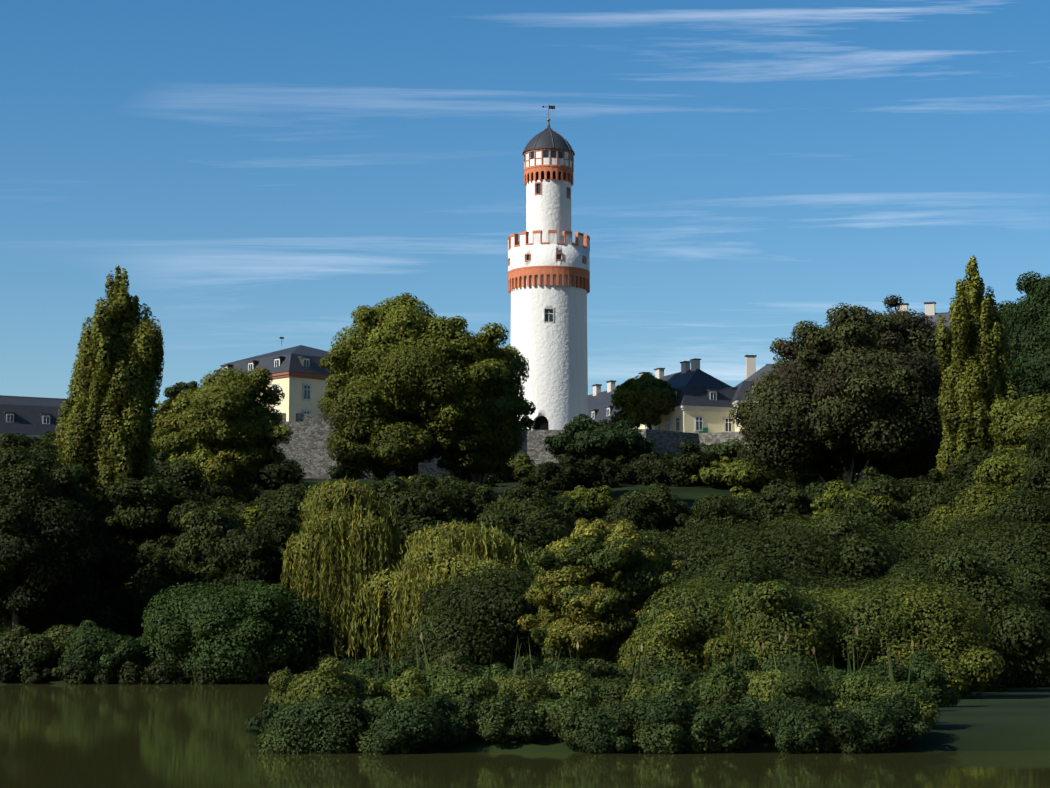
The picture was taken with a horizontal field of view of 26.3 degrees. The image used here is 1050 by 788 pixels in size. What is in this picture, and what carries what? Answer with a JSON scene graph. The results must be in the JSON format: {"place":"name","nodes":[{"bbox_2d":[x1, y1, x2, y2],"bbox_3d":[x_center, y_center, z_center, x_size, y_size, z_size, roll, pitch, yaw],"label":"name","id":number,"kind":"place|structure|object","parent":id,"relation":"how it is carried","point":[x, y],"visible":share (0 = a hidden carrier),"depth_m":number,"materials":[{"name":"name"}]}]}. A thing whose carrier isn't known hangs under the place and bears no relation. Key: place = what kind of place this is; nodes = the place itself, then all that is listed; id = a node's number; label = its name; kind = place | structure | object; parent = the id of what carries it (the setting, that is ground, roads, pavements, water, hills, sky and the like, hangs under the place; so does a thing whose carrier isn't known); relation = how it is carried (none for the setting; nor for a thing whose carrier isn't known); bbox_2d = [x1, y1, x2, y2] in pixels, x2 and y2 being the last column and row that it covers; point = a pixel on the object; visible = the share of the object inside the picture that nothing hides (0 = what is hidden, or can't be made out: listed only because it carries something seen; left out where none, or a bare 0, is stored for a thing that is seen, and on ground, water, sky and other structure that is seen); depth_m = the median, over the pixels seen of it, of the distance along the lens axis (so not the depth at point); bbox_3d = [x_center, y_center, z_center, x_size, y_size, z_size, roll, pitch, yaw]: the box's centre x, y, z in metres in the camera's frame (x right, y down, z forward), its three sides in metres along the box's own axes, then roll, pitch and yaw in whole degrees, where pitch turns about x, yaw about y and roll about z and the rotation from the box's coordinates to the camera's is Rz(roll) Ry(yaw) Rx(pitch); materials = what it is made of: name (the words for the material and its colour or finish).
{"place":"outdoors","nodes":[
{"label":"outdoors","id":0,"kind":"place"},
{"bbox_2d":[163,509,230,586],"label":"bush","id":1,"kind":"object","parent":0,"point":[167,536],"visible":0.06,"depth_m":182.76,"materials":[{"name":"green plant"}]},
{"bbox_2d":[0,684,1049,787],"bbox_3d":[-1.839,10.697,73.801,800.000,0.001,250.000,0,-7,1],"label":"pond water","id":2,"kind":"structure","parent":0,"point":[124,736],"depth_m":45.13,"materials":[{"name":"green liquid"}]},
{"bbox_2d":[0,477,1049,752],"bbox_3d":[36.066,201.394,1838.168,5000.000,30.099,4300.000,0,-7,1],"label":"terrain","id":3,"kind":"structure","parent":0,"point":[1014,719],"depth_m":52.53,"materials":[{"name":"green plant"}]},
{"bbox_2d":[0,433,58,465],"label":"tree foliage","id":4,"kind":"object","parent":3,"relation":"on","point":[35,446],"visible":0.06,"depth_m":191.11,"materials":[{"name":"green plant"}]},
{"bbox_2d":[0,395,68,440],"bbox_3d":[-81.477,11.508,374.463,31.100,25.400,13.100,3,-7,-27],"label":"roof","id":5,"kind":"structure","parent":3,"relation":"on","point":[30,417],"depth_m":369.70,"materials":[{"name":"grey tile"}]},
{"bbox_2d":[0,497,77,629],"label":"tree foliage","id":6,"kind":"object","parent":3,"relation":"on","point":[4,620],"visible":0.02,"depth_m":171.79,"materials":[{"name":"green plant"}]},
{"bbox_2d":[0,446,89,638],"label":"tree foliage","id":7,"kind":"object","parent":3,"relation":"on","point":[10,575],"depth_m":171.84,"materials":[{"name":"green plant"}]},
{"bbox_2d":[0,459,101,630],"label":"tree foliage","id":8,"kind":"object","parent":3,"relation":"on","point":[25,531],"depth_m":167.25,"materials":[{"name":"green plant"}]},
{"bbox_2d":[4,544,198,669],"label":"shore shrubs","id":9,"kind":"object","parent":3,"relation":"on","point":[133,605],"depth_m":183.13,"materials":[{"name":"green plant"}]},
{"bbox_2d":[85,476,198,588],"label":"tree foliage","id":10,"kind":"object","parent":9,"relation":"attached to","point":[141,502],"depth_m":190.86,"materials":[{"name":"green plant"}]},
{"bbox_2d":[55,265,164,580],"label":"poplar","id":11,"kind":"object","parent":3,"relation":"on","point":[114,293],"visible":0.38,"depth_m":199.13,"materials":[{"name":"green plant"}]},
{"bbox_2d":[60,295,160,531],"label":"poplar foliage","id":12,"kind":"object","parent":3,"relation":"on","point":[108,420],"visible":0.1,"depth_m":198.56,"materials":[{"name":"green plant"}]},
{"bbox_2d":[0,619,227,682],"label":"shore shrubs","id":13,"kind":"object","parent":3,"relation":"on","point":[97,656],"depth_m":159.71,"materials":[{"name":"green plant"}]},
{"bbox_2d":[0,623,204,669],"bbox_3d":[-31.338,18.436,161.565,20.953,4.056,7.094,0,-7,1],"label":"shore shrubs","id":14,"kind":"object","parent":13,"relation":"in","point":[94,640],"visible":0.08,"depth_m":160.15,"materials":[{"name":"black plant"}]},
{"bbox_2d":[151,381,198,455],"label":"tree","id":15,"kind":"object","parent":3,"relation":"on","point":[170,395],"visible":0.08,"depth_m":301.18,"materials":[{"name":"green plant"}]},
{"bbox_2d":[149,451,216,506],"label":"bush","id":16,"kind":"object","parent":3,"relation":"on","point":[173,467],"visible":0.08,"depth_m":219.25,"materials":[{"name":"green plant"}]},
{"bbox_2d":[152,500,245,593],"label":"bush","id":17,"kind":"object","parent":3,"relation":"on","point":[179,546],"visible":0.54,"depth_m":182.66,"materials":[{"name":"green plant"}]},
{"bbox_2d":[0,654,399,683],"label":"shore shrubs","id":18,"kind":"object","parent":3,"relation":"on","point":[142,674],"visible":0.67,"depth_m":158.32,"materials":[{"name":"green plant"}]},
{"bbox_2d":[200,481,240,512],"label":"bush","id":19,"kind":"object","parent":3,"relation":"on","point":[217,493],"visible":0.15,"depth_m":233.80,"materials":[{"name":"green plant"}]},
{"bbox_2d":[179,503,268,589],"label":"bush","id":20,"kind":"object","parent":3,"relation":"on","point":[245,519],"visible":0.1,"depth_m":185.16,"materials":[{"name":"green plant"}]},
{"bbox_2d":[152,592,315,670],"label":"shore shrubs","id":21,"kind":"object","parent":3,"relation":"on","point":[238,618],"visible":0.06,"depth_m":159.58,"materials":[{"name":"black plant"}]},
{"bbox_2d":[140,580,337,683],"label":"shore shrubs","id":22,"kind":"object","parent":3,"relation":"on","point":[209,601],"depth_m":159.30,"materials":[{"name":"green plant"}]},
{"bbox_2d":[199,503,301,594],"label":"bush","id":23,"kind":"object","parent":3,"relation":"on","point":[237,573],"depth_m":167.72,"materials":[{"name":"green plant"}]},
{"bbox_2d":[235,492,296,518],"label":"bush","id":24,"kind":"object","parent":3,"relation":"on","point":[260,502],"visible":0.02,"depth_m":196.31,"materials":[{"name":"green plant"}]},
{"bbox_2d":[244,496,306,583],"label":"bush","id":25,"kind":"object","parent":3,"relation":"on","point":[275,505],"visible":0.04,"depth_m":181.94,"materials":[{"name":"green plant"}]},
{"bbox_2d":[274,484,309,504],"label":"bush","id":26,"kind":"object","parent":3,"relation":"on","point":[282,490],"visible":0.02,"depth_m":224.39,"materials":[{"name":"green plant"}]},
{"bbox_2d":[245,672,393,736],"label":"island shrubs","id":27,"kind":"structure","parent":3,"relation":"on","point":[253,728],"depth_m":57.09,"materials":[{"name":"green plant"}]},
{"bbox_2d":[280,492,384,603],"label":"bush","id":28,"kind":"object","parent":3,"relation":"on","point":[304,514],"visible":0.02,"depth_m":169.78,"materials":[{"name":"green plant"}]},
{"bbox_2d":[278,475,411,665],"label":"willow tree","id":29,"kind":"object","parent":3,"relation":"on","point":[353,554],"visible":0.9,"depth_m":162.96,"materials":[{"name":"green plant"}]},
{"bbox_2d":[350,480,418,504],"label":"bush","id":30,"kind":"object","parent":3,"relation":"on","point":[381,488],"visible":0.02,"depth_m":218.41,"materials":[{"name":"green plant"}]},
{"bbox_2d":[408,473,438,488],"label":"bush","id":31,"kind":"object","parent":3,"relation":"on","point":[424,482],"visible":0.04,"depth_m":243.17,"materials":[{"name":"green plant"}]},
{"bbox_2d":[381,477,469,556],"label":"bush","id":32,"kind":"object","parent":3,"relation":"on","point":[434,514],"visible":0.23,"depth_m":180.08,"materials":[{"name":"green plant"}]},
{"bbox_2d":[333,518,539,667],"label":"willow tree","id":33,"kind":"object","parent":3,"relation":"on","point":[467,550],"visible":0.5,"depth_m":160.04,"materials":[{"name":"green plant"}]},
{"bbox_2d":[376,529,513,598],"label":"tree","id":34,"kind":"object","parent":3,"relation":"on","point":[429,559],"visible":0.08,"depth_m":160.60,"materials":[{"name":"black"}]},
{"bbox_2d":[435,483,484,523],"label":"bush","id":35,"kind":"object","parent":3,"relation":"on","point":[463,509],"visible":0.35,"depth_m":237.42,"materials":[{"name":"green plant"}]},
{"bbox_2d":[434,476,506,526],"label":"bush","id":36,"kind":"object","parent":3,"relation":"on","point":[476,488],"visible":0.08,"depth_m":247.56,"materials":[{"name":"green plant"}]},
{"bbox_2d":[281,704,675,749],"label":"island shrubs","id":37,"kind":"object","parent":3,"relation":"on","point":[415,716],"visible":0.12,"depth_m":48.99,"materials":[{"name":"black plant"}]},
{"bbox_2d":[66,452,919,664],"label":"ground","id":38,"kind":"structure","parent":3,"relation":"on","point":[293,468],"depth_m":300.77,"materials":[{"name":"green plant"}]},
{"bbox_2d":[148,366,293,503],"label":"tree","id":39,"kind":"object","parent":38,"relation":"on","point":[238,421],"depth_m":252.85,"materials":[{"name":"green plant"}]},
{"bbox_2d":[317,292,512,481],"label":"tree","id":40,"kind":"object","parent":38,"relation":"on","point":[417,394],"visible":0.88,"depth_m":263.15,"materials":[{"name":"green plant"}]},
{"bbox_2d":[424,344,535,482],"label":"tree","id":41,"kind":"object","parent":38,"relation":"on","point":[484,455],"visible":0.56,"depth_m":266.16,"materials":[{"name":"green plant"}]},
{"bbox_2d":[431,350,531,477],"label":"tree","id":42,"kind":"object","parent":41,"relation":"on","point":[501,428],"visible":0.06,"depth_m":265.61,"materials":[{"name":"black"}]},
{"bbox_2d":[426,584,584,669],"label":"island shrubs","id":43,"kind":"object","parent":3,"relation":"on","point":[468,641],"depth_m":124.03,"materials":[{"name":"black plant"}]},
{"bbox_2d":[152,421,863,479],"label":"stone wall","id":44,"kind":"structure","parent":3,"relation":"on","point":[305,447],"depth_m":332.33,"materials":[{"name":"stone"}]},
{"bbox_2d":[497,453,536,481],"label":"bush","id":45,"kind":"object","parent":3,"relation":"on","point":[515,471],"visible":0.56,"depth_m":314.91,"materials":[{"name":"green plant"}]},
{"bbox_2d":[476,510,560,670],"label":"bush","id":46,"kind":"object","parent":3,"relation":"on","point":[508,527],"depth_m":168.85,"materials":[{"name":"green plant"}]},
{"bbox_2d":[483,484,577,530],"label":"bush","id":47,"kind":"object","parent":3,"relation":"on","point":[531,508],"visible":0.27,"depth_m":212.74,"materials":[{"name":"green plant"}]},
{"bbox_2d":[398,562,705,673],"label":"island shrubs","id":48,"kind":"object","parent":3,"relation":"on","point":[502,648],"visible":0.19,"depth_m":123.22,"materials":[{"name":"green plant"}]},
{"bbox_2d":[536,518,579,553],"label":"bush","id":49,"kind":"object","parent":3,"relation":"on","point":[557,526],"visible":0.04,"depth_m":193.88,"materials":[{"name":"green plant"}]},
{"bbox_2d":[535,489,592,525],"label":"bush","id":50,"kind":"object","parent":3,"relation":"on","point":[564,501],"visible":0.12,"depth_m":218.21,"materials":[{"name":"green plant"}]},
{"bbox_2d":[518,454,618,490],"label":"bush","id":51,"kind":"object","parent":3,"relation":"on","point":[572,480],"visible":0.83,"depth_m":295.70,"materials":[{"name":"green plant"}]},
{"bbox_2d":[288,675,877,703],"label":"island shrubs","id":52,"kind":"object","parent":3,"relation":"on","point":[358,687],"visible":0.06,"depth_m":52.66,"materials":[{"name":"green plant"}]},
{"bbox_2d":[555,485,616,521],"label":"bush","id":53,"kind":"object","parent":3,"relation":"on","point":[588,498],"visible":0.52,"depth_m":258.21,"materials":[{"name":"green plant"}]},
{"bbox_2d":[255,687,930,754],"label":"island shrubs","id":54,"kind":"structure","parent":3,"relation":"on","point":[797,725],"depth_m":49.00,"materials":[{"name":"green plant"}]},
{"bbox_2d":[546,418,648,461],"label":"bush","id":55,"kind":"object","parent":3,"relation":"on","point":[575,429],"visible":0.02,"depth_m":320.75,"materials":[{"name":"green plant"}]},
{"bbox_2d":[544,414,654,467],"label":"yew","id":56,"kind":"object","parent":55,"relation":"attached to","point":[622,444],"visible":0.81,"depth_m":319.85,"materials":[{"name":"green plant"}]},
{"bbox_2d":[267,657,940,727],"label":"island shrubs","id":57,"kind":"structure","parent":3,"relation":"on","point":[843,693],"depth_m":52.95,"materials":[{"name":"green plant"}]},
{"bbox_2d":[545,530,667,657],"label":"chestnut foliage","id":58,"kind":"object","parent":3,"relation":"on","point":[603,557],"depth_m":97.11,"materials":[{"name":"green plant"}]},
{"bbox_2d":[316,626,913,701],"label":"island reeds","id":59,"kind":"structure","parent":3,"relation":"on","point":[890,672],"depth_m":56.10,"materials":[{"name":"green plant"}]},
{"bbox_2d":[318,650,960,706],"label":"island shrubs","id":60,"kind":"structure","parent":3,"relation":"on","point":[599,670],"depth_m":62.62,"materials":[{"name":"green plant"}]},
{"bbox_2d":[610,372,680,429],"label":"tree","id":61,"kind":"object","parent":3,"relation":"on","point":[652,409],"depth_m":357.37,"materials":[{"name":"green plant"}]},
{"bbox_2d":[604,482,696,544],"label":"bush","id":62,"kind":"object","parent":3,"relation":"on","point":[674,510],"visible":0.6,"depth_m":240.82,"materials":[{"name":"green plant"}]},
{"bbox_2d":[600,439,718,486],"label":"bush","id":63,"kind":"object","parent":3,"relation":"on","point":[672,465],"visible":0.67,"depth_m":300.88,"materials":[{"name":"green plant"}]},
{"bbox_2d":[671,494,764,558],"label":"bush","id":64,"kind":"object","parent":3,"relation":"on","point":[731,513],"visible":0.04,"depth_m":187.80,"materials":[{"name":"green plant"}]},
{"bbox_2d":[697,439,745,463],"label":"shrub","id":65,"kind":"object","parent":3,"relation":"on","point":[726,448],"visible":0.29,"depth_m":328.95,"materials":[{"name":"green plant"}]},
{"bbox_2d":[689,455,797,490],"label":"bush","id":66,"kind":"object","parent":3,"relation":"on","point":[723,480],"visible":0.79,"depth_m":295.32,"materials":[{"name":"green plant"}]},
{"bbox_2d":[737,479,815,530],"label":"bush","id":67,"kind":"object","parent":3,"relation":"on","point":[771,505],"visible":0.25,"depth_m":202.52,"materials":[{"name":"green plant"}]},
{"bbox_2d":[613,577,1004,698],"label":"bushes","id":68,"kind":"object","parent":3,"relation":"on","point":[837,611],"visible":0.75,"depth_m":83.19,"materials":[{"name":"green plant"}]},
{"bbox_2d":[625,544,1049,691],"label":"slope shrubs","id":69,"kind":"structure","parent":3,"relation":"on","point":[1023,600],"depth_m":99.18,"materials":[{"name":"green plant"}]},
{"bbox_2d":[736,298,942,479],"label":"copper beech foliage","id":70,"kind":"object","parent":3,"relation":"on","point":[836,388],"visible":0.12,"depth_m":247.60,"materials":[{"name":"green plant"}]},
{"bbox_2d":[729,294,950,488],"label":"copper beech","id":71,"kind":"object","parent":3,"relation":"on","point":[926,385],"depth_m":247.12,"materials":[{"name":"green plant"}]},
{"bbox_2d":[656,489,1049,678],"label":"slope shrubs","id":72,"kind":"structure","parent":3,"relation":"on","point":[778,538],"depth_m":149.91,"materials":[{"name":"green plant"}]},
{"bbox_2d":[810,480,903,520],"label":"bush","id":73,"kind":"object","parent":3,"relation":"on","point":[828,501],"visible":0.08,"depth_m":192.26,"materials":[{"name":"green plant"}]},
{"bbox_2d":[815,494,909,543],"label":"bush","id":74,"kind":"object","parent":3,"relation":"on","point":[865,508],"visible":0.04,"depth_m":185.38,"materials":[{"name":"green plant"}]},
{"bbox_2d":[850,466,910,511],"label":"bush","id":75,"kind":"object","parent":3,"relation":"on","point":[896,494],"visible":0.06,"depth_m":196.27,"materials":[{"name":"green plant"}]},
{"bbox_2d":[717,556,1049,678],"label":"slope shrubs","id":76,"kind":"object","parent":3,"relation":"on","point":[975,593],"visible":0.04,"depth_m":98.86,"materials":[{"name":"green plant"}]},
{"bbox_2d":[858,474,928,505],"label":"bush","id":77,"kind":"object","parent":3,"relation":"on","point":[910,485],"visible":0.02,"depth_m":209.75,"materials":[{"name":"green plant"}]},
{"bbox_2d":[891,487,947,530],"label":"bush","id":78,"kind":"object","parent":3,"relation":"on","point":[921,508],"visible":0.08,"depth_m":192.76,"materials":[{"name":"green plant"}]},
{"bbox_2d":[912,469,965,505],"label":"bush","id":79,"kind":"object","parent":3,"relation":"on","point":[939,489],"visible":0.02,"depth_m":193.93,"materials":[{"name":"green plant"}]},
{"bbox_2d":[945,454,981,505],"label":"tree foliage","id":80,"kind":"object","parent":3,"relation":"on","point":[968,469],"visible":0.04,"depth_m":190.35,"materials":[{"name":"green plant"}]},
{"bbox_2d":[941,467,993,512],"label":"bush","id":81,"kind":"object","parent":3,"relation":"on","point":[957,487],"visible":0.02,"depth_m":178.50,"materials":[{"name":"green plant"}]},
{"bbox_2d":[918,452,1031,549],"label":"bush","id":82,"kind":"object","parent":3,"relation":"on","point":[1007,462],"visible":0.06,"depth_m":173.94,"materials":[{"name":"green plant"}]},
{"bbox_2d":[938,279,1014,476],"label":"poplar tree","id":83,"kind":"object","parent":3,"relation":"on","point":[963,396],"visible":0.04,"depth_m":223.18,"materials":[{"name":"green plant"}]},
{"bbox_2d":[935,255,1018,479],"bbox_3d":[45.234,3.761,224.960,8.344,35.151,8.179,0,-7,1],"label":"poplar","id":84,"kind":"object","parent":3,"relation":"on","point":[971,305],"visible":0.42,"depth_m":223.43,"materials":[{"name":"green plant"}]},
{"bbox_2d":[925,480,1036,547],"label":"bush","id":85,"kind":"object","parent":3,"relation":"on","point":[961,510],"visible":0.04,"depth_m":169.43,"materials":[{"name":"green plant"}]},
{"bbox_2d":[964,445,1011,470],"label":"bush","id":86,"kind":"object","parent":3,"relation":"on","point":[985,454],"visible":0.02,"depth_m":194.16,"materials":[{"name":"green plant"}]},
{"bbox_2d":[980,422,1049,541],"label":"bush","id":87,"kind":"object","parent":3,"relation":"on","point":[1040,449],"visible":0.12,"depth_m":168.91,"materials":[{"name":"green plant"}]},
{"bbox_2d":[987,393,1049,453],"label":"bush","id":88,"kind":"object","parent":3,"relation":"on","point":[1010,439],"visible":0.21,"depth_m":212.51,"materials":[{"name":"green plant"}]},
{"bbox_2d":[995,271,1049,406],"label":"tree","id":89,"kind":"object","parent":3,"relation":"on","point":[1023,333],"visible":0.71,"depth_m":272.60,"materials":[{"name":"green plant"}]},
{"bbox_2d":[0,0,1049,411],"label":"sky","id":90,"kind":"structure","parent":0,"point":[258,173],"materials":[{"name":"blue"}]},
{"bbox_2d":[508,150,589,429],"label":"tower","id":91,"kind":"structure","parent":0,"point":[555,390],"depth_m":346.11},
{"bbox_2d":[517,518,685,677],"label":"foliage","id":92,"kind":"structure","parent":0,"point":[600,598],"depth_m":97.02,"materials":[{"name":"green plant"}]},
{"bbox_2d":[731,355,780,431],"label":"building","id":93,"kind":"structure","parent":0,"point":[745,384],"depth_m":358.25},
{"bbox_2d":[898,302,950,339],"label":"building","id":94,"kind":"structure","parent":0,"point":[929,309],"depth_m":348.69,"materials":[{"name":"white paint"}]},
{"label":"castle terrace ground","id":95,"kind":"structure","parent":0,"visible":0},
{"bbox_2d":[216,345,333,421],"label":"building","id":96,"kind":"structure","parent":95,"relation":"on","point":[300,375],"depth_m":335.02,"materials":[{"name":"beige paint"}]},
{"bbox_2d":[277,413,332,421],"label":"wall","id":97,"kind":"structure","parent":95,"relation":"on","point":[300,417],"depth_m":333.26,"materials":[{"name":"stone"}]},
{"bbox_2d":[508,148,589,322],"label":"tower trim","id":98,"kind":"structure","parent":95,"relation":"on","point":[582,275],"depth_m":348.22,"materials":[{"name":"orange brick"}]},
{"bbox_2d":[523,122,574,155],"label":"dome roof","id":99,"kind":"structure","parent":98,"relation":"on","point":[548,137],"depth_m":351.71,"materials":[{"name":"grey metal"}]},
{"bbox_2d":[588,358,734,432],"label":"building","id":100,"kind":"structure","parent":95,"relation":"on","point":[704,400],"depth_m":358.25,"materials":[{"name":"yellow paint"}]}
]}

